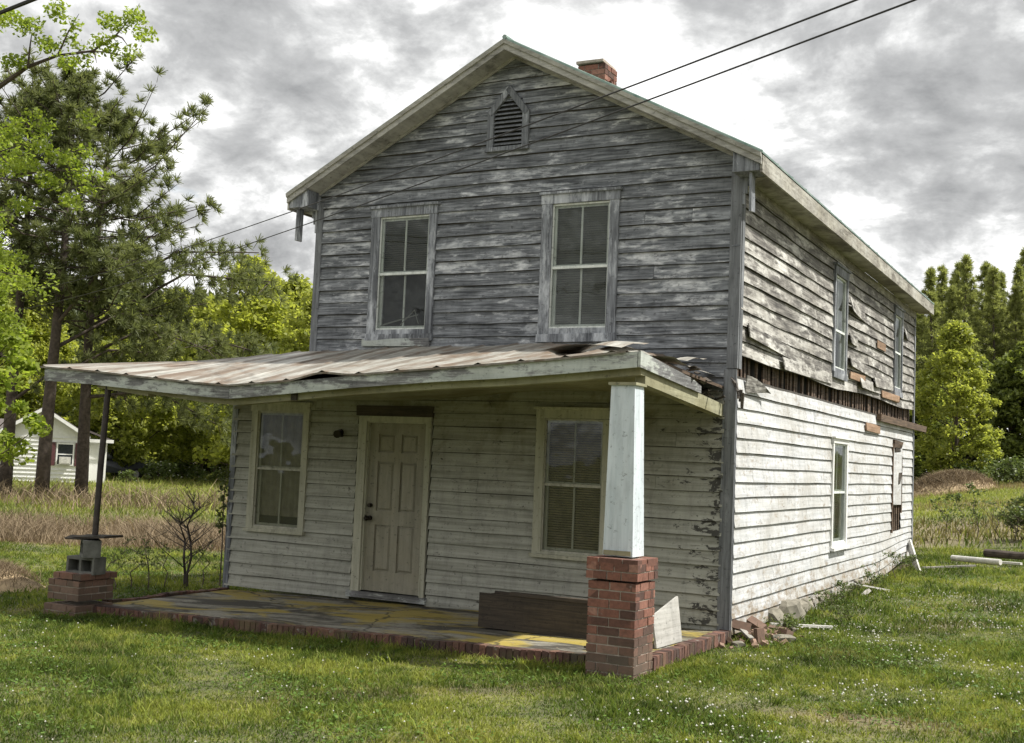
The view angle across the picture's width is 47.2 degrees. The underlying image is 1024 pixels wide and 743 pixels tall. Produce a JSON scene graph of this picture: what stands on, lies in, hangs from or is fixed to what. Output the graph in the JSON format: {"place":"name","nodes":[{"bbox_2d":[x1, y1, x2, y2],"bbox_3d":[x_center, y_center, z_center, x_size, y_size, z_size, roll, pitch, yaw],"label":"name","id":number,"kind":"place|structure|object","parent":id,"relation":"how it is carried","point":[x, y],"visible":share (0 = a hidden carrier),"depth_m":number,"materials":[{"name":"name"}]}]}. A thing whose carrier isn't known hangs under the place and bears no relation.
{"place":"outdoors","nodes":[
{"label":"outdoors","id":0,"kind":"place"},
{"bbox_2d":[0,0,36,14],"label":"overhead wire","id":1,"kind":"object","parent":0,"point":[15,6],"visible":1,"depth_m":8.59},
{"bbox_2d":[21,0,857,292],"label":"overhead wire","id":2,"kind":"object","parent":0,"point":[797,22],"visible":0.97,"depth_m":9.26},
{"bbox_2d":[21,0,915,309],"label":"overhead wire","id":3,"kind":"object","parent":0,"point":[565,130],"visible":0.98,"depth_m":9.22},
{"bbox_2d":[0,471,1023,742],"bbox_3d":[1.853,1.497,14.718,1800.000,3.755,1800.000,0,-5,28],"label":"ground","id":4,"kind":"structure","parent":0,"point":[586,723],"depth_m":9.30,"materials":[{"name":"plant"}]},
{"bbox_2d":[0,298,46,417],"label":"broadleaf tree","id":5,"kind":"object","parent":4,"relation":"on","point":[29,399],"visible":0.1,"depth_m":69.89,"materials":[{"name":"green plant"}]},
{"bbox_2d":[0,557,47,593],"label":"straw heap","id":6,"kind":"object","parent":4,"relation":"on","point":[11,578],"visible":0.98,"depth_m":15.59,"materials":[{"name":"plant"}]},
{"bbox_2d":[0,273,51,467],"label":"understory tree","id":7,"kind":"object","parent":4,"relation":"on","point":[20,360],"visible":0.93,"depth_m":38.05,"materials":[{"name":"green plant"}]},
{"bbox_2d":[0,294,78,421],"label":"broadleaf tree","id":8,"kind":"object","parent":4,"relation":"on","point":[42,334],"visible":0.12,"depth_m":71.11,"materials":[{"name":"green plant"}]},
{"bbox_2d":[0,407,113,482],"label":"neighbour house","id":9,"kind":"structure","parent":4,"relation":"on","point":[64,449],"depth_m":58.38,"materials":[{"name":"white paint"}]},
{"bbox_2d":[51,442,76,465],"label":"window","id":10,"kind":"structure","parent":9,"relation":"in","point":[64,451],"depth_m":58.39,"materials":[{"name":"white paint"}]},
{"bbox_2d":[30,273,103,420],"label":"forest tree","id":11,"kind":"object","parent":4,"relation":"on","point":[71,334],"visible":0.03,"depth_m":88.90,"materials":[{"name":"green plant"}]},
{"bbox_2d":[0,72,141,494],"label":"pine tree","id":12,"kind":"object","parent":4,"relation":"on","point":[6,469],"visible":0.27,"depth_m":44.70,"materials":[{"name":"green plant"}]},
{"bbox_2d":[0,0,159,334],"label":"maple tree","id":13,"kind":"object","parent":4,"relation":"on","point":[17,124],"visible":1,"depth_m":28.19,"materials":[{"name":"green plant"}]},
{"bbox_2d":[36,282,126,403],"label":"forest tree","id":14,"kind":"object","parent":4,"relation":"on","point":[116,301],"visible":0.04,"depth_m":91.70,"materials":[{"name":"green plant"}]},
{"bbox_2d":[0,45,197,498],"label":"pine tree","id":15,"kind":"object","parent":4,"relation":"on","point":[73,106],"visible":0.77,"depth_m":43.09,"materials":[{"name":"green plant"}]},
{"bbox_2d":[60,331,151,452],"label":"forest tree","id":16,"kind":"object","parent":4,"relation":"on","point":[66,414],"visible":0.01,"depth_m":82.07,"materials":[{"name":"green plant"}]},
{"bbox_2d":[0,504,225,550],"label":"dry weeds","id":17,"kind":"object","parent":4,"relation":"on","point":[12,526],"visible":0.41,"depth_m":24.60,"materials":[{"name":"plant"}]},
{"bbox_2d":[0,473,227,513],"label":"dry weeds","id":18,"kind":"object","parent":4,"relation":"on","point":[70,497],"visible":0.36,"depth_m":39.59,"materials":[{"name":"plant"}]},
{"bbox_2d":[106,548,137,588],"bbox_3d":[-5.263,2.646,15.711,0.384,0.603,0.412,6,-6,-42],"label":"sapling","id":19,"kind":"object","parent":4,"relation":"on","point":[123,551],"visible":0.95,"depth_m":15.70,"materials":[{"name":"green plant"}]},
{"bbox_2d":[58,301,186,477],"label":"broadleaf tree","id":20,"kind":"object","parent":4,"relation":"on","point":[133,441],"visible":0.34,"depth_m":68.44,"materials":[{"name":"green plant"}]},
{"bbox_2d":[114,469,142,483],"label":"garden shrub","id":21,"kind":"object","parent":4,"relation":"on","point":[128,476],"visible":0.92,"depth_m":61.58,"materials":[{"name":"green plant"}]},
{"bbox_2d":[106,536,156,587],"bbox_3d":[-5.170,2.603,15.911,0.602,0.723,0.420,0,-5,28],"label":"sapling","id":22,"kind":"object","parent":4,"relation":"on","point":[141,553],"visible":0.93,"depth_m":15.93,"materials":[{"name":"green plant"}]},
{"bbox_2d":[106,452,159,479],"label":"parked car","id":23,"kind":"object","parent":4,"relation":"on","point":[112,467],"visible":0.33,"depth_m":68.89,"materials":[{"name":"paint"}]},
{"bbox_2d":[123,285,166,460],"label":"forest tree","id":24,"kind":"object","parent":4,"relation":"on","point":[158,292],"visible":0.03,"depth_m":93.18,"materials":[{"name":"green plant"}]},
{"bbox_2d":[129,532,165,589],"bbox_3d":[-4.891,2.567,15.848,0.456,0.812,0.762,5,-5,-33],"label":"sapling","id":25,"kind":"object","parent":4,"relation":"on","point":[147,562],"visible":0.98,"depth_m":15.83,"materials":[{"name":"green plant"}]},
{"bbox_2d":[0,61,301,497],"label":"pine tree","id":26,"kind":"object","parent":4,"relation":"on","point":[143,150],"visible":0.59,"depth_m":44.57,"materials":[{"name":"green plant"}]},
{"bbox_2d":[138,458,181,481],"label":"shrub","id":27,"kind":"object","parent":4,"relation":"on","point":[166,470],"visible":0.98,"depth_m":67.26,"materials":[{"name":"green plant"}]},
{"bbox_2d":[148,540,179,587],"bbox_3d":[-4.824,2.661,16.097,0.528,0.678,0.415,0,-5,28],"label":"sapling","id":28,"kind":"object","parent":4,"relation":"on","point":[162,556],"visible":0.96,"depth_m":16.12,"materials":[{"name":"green plant"}]},
{"bbox_2d":[134,287,206,468],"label":"broadleaf tree","id":29,"kind":"object","parent":4,"relation":"on","point":[190,310],"visible":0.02,"depth_m":81.63,"materials":[{"name":"green plant"}]},
{"bbox_2d":[140,486,225,588],"bbox_3d":[-4.455,2.298,16.197,1.173,1.450,1.715,0,-5,28],"label":"bare sapling","id":30,"kind":"object","parent":4,"relation":"on","point":[185,577],"visible":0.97,"depth_m":16.20,"materials":[{"name":"plant"}]},
{"bbox_2d":[174,459,206,480],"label":"shrub","id":31,"kind":"object","parent":4,"relation":"on","point":[188,473],"visible":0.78,"depth_m":71.46,"materials":[{"name":"green plant"}]},
{"bbox_2d":[139,293,252,480],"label":"broadleaf tree","id":32,"kind":"object","parent":4,"relation":"on","point":[186,439],"visible":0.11,"depth_m":72.34,"materials":[{"name":"green plant"}]},
{"bbox_2d":[177,424,228,473],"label":"forest tree","id":33,"kind":"object","parent":4,"relation":"on","point":[206,468],"visible":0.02,"depth_m":85.04,"materials":[{"name":"green plant"}]},
{"bbox_2d":[194,539,218,584],"bbox_3d":[-4.408,2.737,16.889,0.338,0.694,0.649,4,-5,-20],"label":"sapling","id":34,"kind":"object","parent":4,"relation":"on","point":[201,552],"visible":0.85,"depth_m":16.76,"materials":[{"name":"green plant"}]},
{"bbox_2d":[197,466,228,482],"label":"shrub","id":35,"kind":"object","parent":4,"relation":"on","point":[214,473],"visible":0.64,"depth_m":69.42,"materials":[{"name":"green plant"}]},
{"bbox_2d":[187,254,308,467],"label":"broadleaf tree","id":36,"kind":"object","parent":4,"relation":"on","point":[261,316],"visible":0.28,"depth_m":65.25,"materials":[{"name":"green plant"}]},
{"bbox_2d":[263,273,312,352],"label":"broadleaf tree","id":37,"kind":"object","parent":4,"relation":"on","point":[293,290],"visible":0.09,"depth_m":69.24,"materials":[{"name":"green plant"}]},
{"bbox_2d":[4,615,582,742],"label":"clover flower","id":38,"kind":"object","parent":4,"relation":"on","point":[221,664],"visible":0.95,"depth_m":8.96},
{"bbox_2d":[275,287,312,353],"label":"broadleaf tree","id":39,"kind":"object","parent":4,"relation":"on","point":[288,344],"visible":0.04,"depth_m":61.75,"materials":[{"name":"green plant"}]},
{"bbox_2d":[40,34,933,679],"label":"abandoned house","id":40,"kind":"structure","parent":4,"relation":"on","point":[628,372],"depth_m":13.55,"materials":[{"name":"wood"}]},
{"bbox_2d":[66,555,105,574],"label":"concrete block","id":41,"kind":"structure","parent":40,"relation":"on","point":[80,564],"depth_m":13.15,"materials":[{"name":"concrete"}]},
{"bbox_2d":[80,538,101,557],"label":"concrete block","id":42,"kind":"structure","parent":41,"relation":"on","point":[90,548],"depth_m":13.04,"materials":[{"name":"concrete"}]},
{"bbox_2d":[64,534,122,539],"bbox_3d":[-4.730,1.864,13.193,0.572,0.068,0.382,1,-5,23],"label":"wood shim","id":43,"kind":"object","parent":42,"relation":"on","point":[87,537],"visible":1,"depth_m":13.14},
{"bbox_2d":[92,386,110,534],"bbox_3d":[-4.652,1.007,13.303,0.096,1.682,0.086,0,-5,28],"label":"metal post","id":44,"kind":"object","parent":43,"relation":"on","point":[100,467],"visible":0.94,"depth_m":13.27,"materials":[{"name":"metal"}]},
{"bbox_2d":[214,465,230,585],"bbox_3d":[-3.798,1.995,15.343,0.221,1.600,0.164,0,-5,28],"label":"vine","id":45,"kind":"object","parent":40,"relation":"attached to","point":[224,506],"visible":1,"depth_m":15.35,"materials":[{"name":"green plant"}]},
{"bbox_2d":[242,402,312,534],"bbox_3d":[-2.985,1.228,15.056,0.993,1.670,0.168,0,-5,28],"label":"window","id":46,"kind":"structure","parent":40,"relation":"in","point":[303,409],"depth_m":15.09,"materials":[{"name":"beige wood"}]},
{"bbox_2d":[345,405,434,604],"bbox_3d":[-1.457,1.583,14.192,1.147,2.333,0.178,0,-5,28],"label":"door","id":47,"kind":"structure","parent":40,"relation":"in","point":[393,469],"depth_m":14.22,"materials":[{"name":"wood"}]},
{"bbox_2d":[364,201,440,340],"bbox_3d":[-1.337,-1.209,14.415,1.013,1.693,0.163,0,-5,28],"label":"window","id":48,"kind":"structure","parent":40,"relation":"in","point":[380,215],"depth_m":14.46,"materials":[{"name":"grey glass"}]},
{"bbox_2d":[478,591,588,638],"bbox_3d":[0.444,2.417,11.708,1.609,0.385,0.366,0,-5,28],"label":"wooden trough","id":49,"kind":"object","parent":40,"relation":"on","point":[560,616],"visible":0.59,"depth_m":11.63,"materials":[{"name":"brown wood"}]},
{"bbox_2d":[528,406,609,560],"bbox_3d":[0.679,1.246,13.095,0.982,1.691,0.168,0,-5,28],"label":"window","id":50,"kind":"structure","parent":40,"relation":"in","point":[563,416],"depth_m":13.15,"materials":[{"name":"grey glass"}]},
{"bbox_2d":[535,186,623,342],"bbox_3d":[0.766,-1.193,13.290,1.024,1.735,0.163,0,-5,28],"label":"window","id":51,"kind":"structure","parent":40,"relation":"in","point":[608,199],"depth_m":13.32,"materials":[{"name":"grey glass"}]},
{"bbox_2d":[652,596,681,647],"bbox_3d":[1.462,2.358,11.064,0.070,0.425,0.604,0,-5,31],"label":"leaning panel","id":52,"kind":"object","parent":40,"relation":"on","point":[667,628],"visible":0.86,"depth_m":11.05,"materials":[{"name":"wood"}]},
{"bbox_2d":[829,436,851,550],"bbox_3d":[4.567,1.709,16.468,0.167,1.566,1.005,0,-5,28],"label":"window","id":53,"kind":"structure","parent":40,"relation":"in","point":[840,451],"depth_m":16.74,"materials":[{"name":"white paint"}]},
{"bbox_2d":[831,262,851,381],"bbox_3d":[4.590,-0.682,16.508,0.162,1.593,0.882,0,-5,28],"label":"window","id":54,"kind":"structure","parent":40,"relation":"in","point":[841,273],"depth_m":16.76,"materials":[{"name":"white glass"}]},
{"bbox_2d":[890,440,903,532],"bbox_3d":[6.684,1.991,20.383,0.112,1.594,0.923,0,-5,28],"label":"boarded window","id":55,"kind":"structure","parent":40,"relation":"in","point":[897,458],"depth_m":20.34,"materials":[{"name":"wood"}]},
{"bbox_2d":[892,305,905,397],"bbox_3d":[6.699,-0.333,20.455,0.162,1.557,0.824,0,-5,28],"label":"window","id":56,"kind":"structure","parent":40,"relation":"in","point":[897,368],"depth_m":20.69,"materials":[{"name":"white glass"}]},
{"bbox_2d":[0,471,1023,547],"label":"field grass","id":57,"kind":"structure","parent":4,"relation":"on","point":[922,507],"depth_m":38.31,"materials":[{"name":"plant"}]},
{"bbox_2d":[0,558,1023,742],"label":"clover leaf","id":58,"kind":"object","parent":4,"relation":"on","point":[336,716],"visible":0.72,"depth_m":9.42,"materials":[{"name":"plant"}]},
{"bbox_2d":[718,626,803,648],"bbox_3d":[2.615,2.752,12.157,0.606,0.142,1.596,0,-5,28],"label":"rubble pile","id":59,"kind":"object","parent":4,"relation":"on","point":[754,642],"visible":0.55,"depth_m":11.92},
{"bbox_2d":[732,619,751,631],"bbox_3d":[2.377,2.645,12.187,0.208,0.100,0.062,13,-23,12],"label":"loose brick","id":60,"kind":"object","parent":59,"relation":"on","point":[738,625],"visible":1,"depth_m":12.16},
{"bbox_2d":[746,616,767,628],"bbox_3d":[2.591,2.673,12.410,0.106,0.066,0.207,-27,40,-36],"label":"loose brick","id":61,"kind":"object","parent":59,"relation":"on","point":[753,620],"visible":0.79,"depth_m":12.39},
{"bbox_2d":[753,628,764,643],"bbox_3d":[2.522,2.715,11.940,0.098,0.207,0.062,2,-13,-28],"label":"loose brick","id":62,"kind":"object","parent":59,"relation":"on","point":[759,634],"visible":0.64,"depth_m":11.93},
{"bbox_2d":[766,607,786,623],"bbox_3d":[2.968,2.830,13.479,0.361,0.222,0.272,-2,-6,44],"label":"foundation stone","id":63,"kind":"object","parent":4,"relation":"on","point":[775,614],"visible":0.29,"depth_m":13.35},
{"bbox_2d":[772,634,795,642],"bbox_3d":[2.806,2.764,12.093,0.230,0.097,0.204,2,-4,10],"label":"rubble stone","id":64,"kind":"object","parent":4,"relation":"on","point":[784,636],"visible":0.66,"depth_m":12.02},
{"bbox_2d":[762,613,811,631],"bbox_3d":[3.030,2.764,12.769,0.533,0.240,0.368,5,-5,-34],"label":"weed clump","id":65,"kind":"object","parent":4,"relation":"on","point":[790,623],"visible":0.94,"depth_m":12.80,"materials":[{"name":"green plant"}]},
{"bbox_2d":[778,599,805,620],"bbox_3d":[3.248,2.849,13.897,0.446,0.274,0.336,5,-5,-31],"label":"foundation stone","id":66,"kind":"object","parent":4,"relation":"on","point":[786,606],"visible":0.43,"depth_m":13.76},
{"bbox_2d":[570,589,1023,742],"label":"clover flower","id":67,"kind":"object","parent":4,"relation":"on","point":[842,693],"visible":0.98,"depth_m":9.79,"materials":[{"name":"plant"}]},
{"bbox_2d":[770,623,832,627],"bbox_3d":[3.222,2.825,13.043,0.773,0.044,0.040,7,-5,-15],"label":"plank","id":68,"kind":"object","parent":4,"relation":"on","point":[824,626],"visible":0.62,"depth_m":13.06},
{"bbox_2d":[812,585,846,605],"bbox_3d":[4.105,2.906,15.132,0.457,0.347,0.458,0,-5,28],"label":"weed clump","id":69,"kind":"object","parent":4,"relation":"on","point":[841,592],"visible":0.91,"depth_m":15.12,"materials":[{"name":"green plant"}]},
{"bbox_2d":[808,592,861,620],"bbox_3d":[3.874,2.817,13.981,0.605,0.344,0.475,0,-5,28],"label":"weed clump","id":70,"kind":"object","parent":4,"relation":"on","point":[844,613],"visible":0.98,"depth_m":13.95,"materials":[{"name":"green plant"}]},
{"bbox_2d":[832,578,868,598],"bbox_3d":[4.635,2.995,16.051,0.458,0.317,0.436,0,-5,28],"label":"weed clump","id":71,"kind":"object","parent":4,"relation":"on","point":[850,586],"visible":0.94,"depth_m":16.04,"materials":[{"name":"green plant"}]},
{"bbox_2d":[861,563,889,584],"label":"weed clump","id":72,"kind":"object","parent":4,"relation":"on","point":[876,580],"visible":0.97,"depth_m":17.20,"materials":[{"name":"green plant"}]},
{"bbox_2d":[882,551,908,577],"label":"weed clump","id":73,"kind":"object","parent":4,"relation":"on","point":[897,561],"visible":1,"depth_m":18.95,"materials":[{"name":"green plant"}]},
{"bbox_2d":[907,539,920,570],"bbox_3d":[7.199,3.351,21.012,0.049,0.160,0.855,10,34,-4],"label":"plank","id":74,"kind":"object","parent":4,"relation":"on","point":[910,548],"visible":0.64,"depth_m":21.10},
{"bbox_2d":[904,554,927,569],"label":"weed clump","id":75,"kind":"object","parent":4,"relation":"on","point":[911,558],"visible":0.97,"depth_m":20.15,"materials":[{"name":"green plant"}]},
{"bbox_2d":[909,406,927,482],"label":"understory tree","id":76,"kind":"object","parent":4,"relation":"on","point":[918,459],"visible":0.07,"depth_m":76.34,"materials":[{"name":"green plant"}]},
{"bbox_2d":[915,312,932,387],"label":"forest pine","id":77,"kind":"object","parent":4,"relation":"on","point":[919,329],"visible":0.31,"depth_m":81.89,"materials":[{"name":"green plant"}]},
{"bbox_2d":[916,266,947,386],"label":"forest pine","id":78,"kind":"object","parent":4,"relation":"on","point":[928,290],"visible":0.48,"depth_m":84.61,"materials":[{"name":"green plant"}]},
{"bbox_2d":[920,263,948,368],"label":"forest pine","id":79,"kind":"object","parent":4,"relation":"on","point":[942,288],"visible":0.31,"depth_m":87.59,"materials":[{"name":"green plant"}]},
{"bbox_2d":[911,374,960,477],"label":"understory tree","id":80,"kind":"object","parent":4,"relation":"on","point":[937,426],"visible":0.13,"depth_m":76.87,"materials":[{"name":"green plant"}]},
{"bbox_2d":[928,494,958,536],"bbox_3d":[10.614,3.545,28.785,0.780,1.094,0.986,0,-5,28],"label":"field weed","id":81,"kind":"object","parent":4,"relation":"on","point":[950,496],"visible":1,"depth_m":28.80,"materials":[{"name":"green plant"}]},
{"bbox_2d":[929,284,962,426],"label":"forest pine","id":82,"kind":"object","parent":4,"relation":"on","point":[950,309],"visible":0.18,"depth_m":82.73,"materials":[{"name":"green plant"}]},
{"bbox_2d":[924,565,975,568],"bbox_3d":[7.843,3.502,21.051,1.064,0.050,0.050,1,-4,-13],"label":"plank","id":83,"kind":"object","parent":4,"relation":"on","point":[950,566],"visible":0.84,"depth_m":21.04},
{"bbox_2d":[935,261,968,328],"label":"forest pine","id":84,"kind":"object","parent":4,"relation":"on","point":[955,275],"visible":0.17,"depth_m":92.53,"materials":[{"name":"green plant"}]},
{"bbox_2d":[913,468,997,495],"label":"brush mound","id":85,"kind":"object","parent":4,"relation":"on","point":[949,479],"visible":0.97,"depth_m":64.69,"materials":[{"name":"plant"}]},
{"bbox_2d":[910,319,1005,472],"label":"bright tree","id":86,"kind":"object","parent":4,"relation":"on","point":[956,339],"visible":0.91,"depth_m":69.55,"materials":[{"name":"green plant"}]},
{"bbox_2d":[934,254,986,427],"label":"forest pine","id":87,"kind":"object","parent":4,"relation":"on","point":[965,267],"visible":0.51,"depth_m":81.62,"materials":[{"name":"green plant"}]},
{"bbox_2d":[949,493,984,526],"bbox_3d":[11.849,3.719,30.991,0.810,1.039,1.026,4,-5,-20],"label":"field weed","id":88,"kind":"object","parent":4,"relation":"on","point":[956,495],"visible":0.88,"depth_m":30.95,"materials":[{"name":"green plant"}]},
{"bbox_2d":[950,555,1001,564],"bbox_3d":[8.553,3.476,21.627,0.108,0.119,0.988,6,-5,-36],"label":"fallen log","id":89,"kind":"object","parent":4,"relation":"on","point":[976,560],"visible":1,"depth_m":21.57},
{"bbox_2d":[958,481,996,539],"bbox_3d":[11.042,3.291,27.824,0.781,1.431,0.879,3,-4,-1],"label":"field weed","id":90,"kind":"object","parent":4,"relation":"on","point":[973,493],"visible":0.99,"depth_m":27.91,"materials":[{"name":"green plant"}]},
{"bbox_2d":[950,357,1008,479],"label":"understory tree","id":91,"kind":"object","parent":4,"relation":"on","point":[985,363],"visible":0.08,"depth_m":78.32,"materials":[{"name":"green plant"}]},
{"bbox_2d":[963,289,995,434],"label":"forest pine","id":92,"kind":"object","parent":4,"relation":"on","point":[977,317],"visible":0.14,"depth_m":84.93,"materials":[{"name":"green plant"}]},
{"bbox_2d":[965,261,1006,357],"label":"forest pine","id":93,"kind":"object","parent":4,"relation":"on","point":[983,267],"visible":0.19,"depth_m":86.81,"materials":[{"name":"green plant"}]},
{"bbox_2d":[951,454,1023,484],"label":"flowering bush","id":94,"kind":"object","parent":4,"relation":"on","point":[991,470],"visible":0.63,"depth_m":67.39,"materials":[{"name":"green plant"}]},
{"bbox_2d":[977,278,1004,362],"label":"forest pine","id":95,"kind":"object","parent":4,"relation":"on","point":[996,330],"visible":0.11,"depth_m":84.75,"materials":[{"name":"green plant"}]},
{"bbox_2d":[967,350,1023,473],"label":"understory tree","id":96,"kind":"object","parent":4,"relation":"on","point":[996,386],"visible":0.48,"depth_m":75.97,"materials":[{"name":"green plant"}]},
{"bbox_2d":[972,264,1023,430],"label":"forest pine","id":97,"kind":"object","parent":4,"relation":"on","point":[991,290],"visible":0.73,"depth_m":81.70,"materials":[{"name":"green plant"}]},
{"bbox_2d":[983,549,1023,559],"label":"fallen log","id":98,"kind":"object","parent":4,"relation":"on","point":[992,553],"visible":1,"depth_m":22.24,"materials":[{"name":"brown wood"}]},
{"bbox_2d":[998,270,1010,335],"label":"forest pine","id":99,"kind":"object","parent":4,"relation":"on","point":[1003,282],"visible":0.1,"depth_m":96.63,"materials":[{"name":"green plant"}]},
{"bbox_2d":[989,341,1023,455],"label":"understory tree","id":100,"kind":"object","parent":4,"relation":"on","point":[1019,365],"visible":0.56,"depth_m":75.82,"materials":[{"name":"green plant"}]},
{"bbox_2d":[992,495,1023,542],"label":"field weed","id":101,"kind":"object","parent":4,"relation":"on","point":[1020,501],"visible":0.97,"depth_m":26.90,"materials":[{"name":"green plant"}]},
{"bbox_2d":[996,453,1023,481],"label":"flowering bush","id":102,"kind":"object","parent":4,"relation":"on","point":[1013,460],"visible":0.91,"depth_m":66.89,"materials":[{"name":"green plant"}]},
{"bbox_2d":[997,263,1023,356],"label":"forest pine","id":103,"kind":"object","parent":4,"relation":"on","point":[1018,275],"visible":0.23,"depth_m":83.78,"materials":[{"name":"green plant"}]},
{"bbox_2d":[997,494,1023,532],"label":"dark shrub","id":104,"kind":"object","parent":4,"relation":"on","point":[1015,522],"visible":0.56,"depth_m":27.52,"materials":[{"name":"green plant"}]},
{"bbox_2d":[1002,284,1023,351],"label":"forest pine","id":105,"kind":"object","parent":4,"relation":"on","point":[1014,309],"visible":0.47,"depth_m":81.86,"materials":[{"name":"green plant"}]},
{"bbox_2d":[1002,246,1023,325],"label":"forest pine","id":106,"kind":"object","parent":4,"relation":"on","point":[1019,260],"visible":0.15,"depth_m":90.10,"materials":[{"name":"green plant"}]},
{"bbox_2d":[0,532,1023,628],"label":"lawn grass","id":107,"kind":"structure","parent":0,"point":[938,556],"depth_m":17.28,"materials":[{"name":"plant"}]},
{"bbox_2d":[0,0,1023,458],"label":"sky","id":108,"kind":"structure","parent":0,"point":[905,122],"materials":[{"name":"grey"}]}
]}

